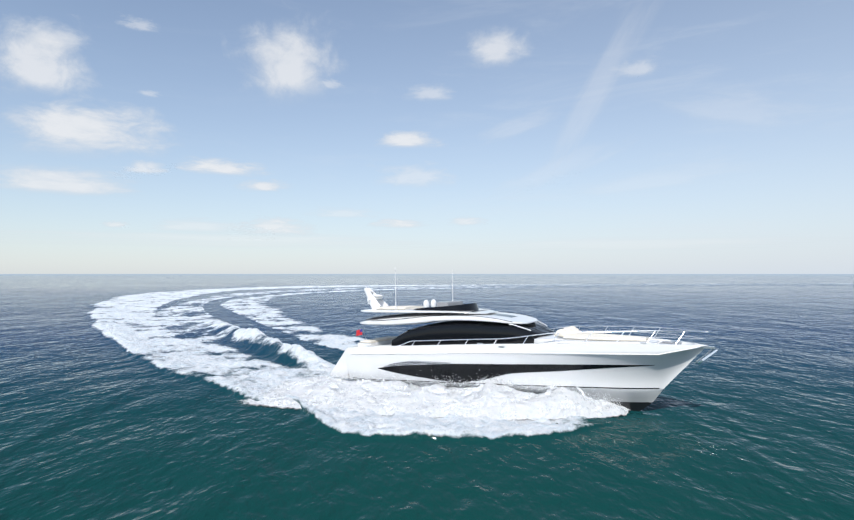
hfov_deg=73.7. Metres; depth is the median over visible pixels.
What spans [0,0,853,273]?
sky
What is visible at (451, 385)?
spray droplets
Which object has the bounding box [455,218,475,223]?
cloud
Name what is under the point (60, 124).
cloud
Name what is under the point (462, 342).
yacht
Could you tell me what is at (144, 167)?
cloud
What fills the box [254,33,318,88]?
cloud
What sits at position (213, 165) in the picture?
cloud
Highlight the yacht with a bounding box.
[330,268,717,410]
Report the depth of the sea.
23.80 m
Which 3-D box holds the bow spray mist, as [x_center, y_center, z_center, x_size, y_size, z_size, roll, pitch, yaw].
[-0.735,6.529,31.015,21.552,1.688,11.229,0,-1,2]
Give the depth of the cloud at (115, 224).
6131.64 m
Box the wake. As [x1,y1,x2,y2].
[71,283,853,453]
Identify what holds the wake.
on the sea
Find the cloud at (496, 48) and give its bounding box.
[475,35,519,60]
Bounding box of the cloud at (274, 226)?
[240,219,299,238]
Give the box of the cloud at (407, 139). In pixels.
[384,132,427,145]
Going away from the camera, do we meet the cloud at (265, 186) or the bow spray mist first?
the bow spray mist
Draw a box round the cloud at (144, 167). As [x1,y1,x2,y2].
[130,162,162,172]
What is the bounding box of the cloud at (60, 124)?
[15,105,165,173]
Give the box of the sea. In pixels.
[0,274,853,519]
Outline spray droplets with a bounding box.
[260,370,621,419]
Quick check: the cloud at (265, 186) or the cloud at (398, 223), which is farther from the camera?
the cloud at (398, 223)
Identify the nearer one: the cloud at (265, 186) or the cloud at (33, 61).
the cloud at (33, 61)
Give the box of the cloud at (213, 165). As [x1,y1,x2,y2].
[166,159,253,173]
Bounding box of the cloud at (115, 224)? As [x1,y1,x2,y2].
[108,222,123,226]
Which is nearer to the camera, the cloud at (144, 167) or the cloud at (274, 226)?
the cloud at (144, 167)
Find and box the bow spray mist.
[232,374,627,418]
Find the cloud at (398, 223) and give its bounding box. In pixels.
[372,220,416,226]
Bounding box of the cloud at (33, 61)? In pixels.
[2,35,78,88]
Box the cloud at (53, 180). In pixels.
[9,169,127,192]
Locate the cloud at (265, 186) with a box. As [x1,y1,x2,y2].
[249,182,277,190]
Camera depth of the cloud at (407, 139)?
6843.72 m

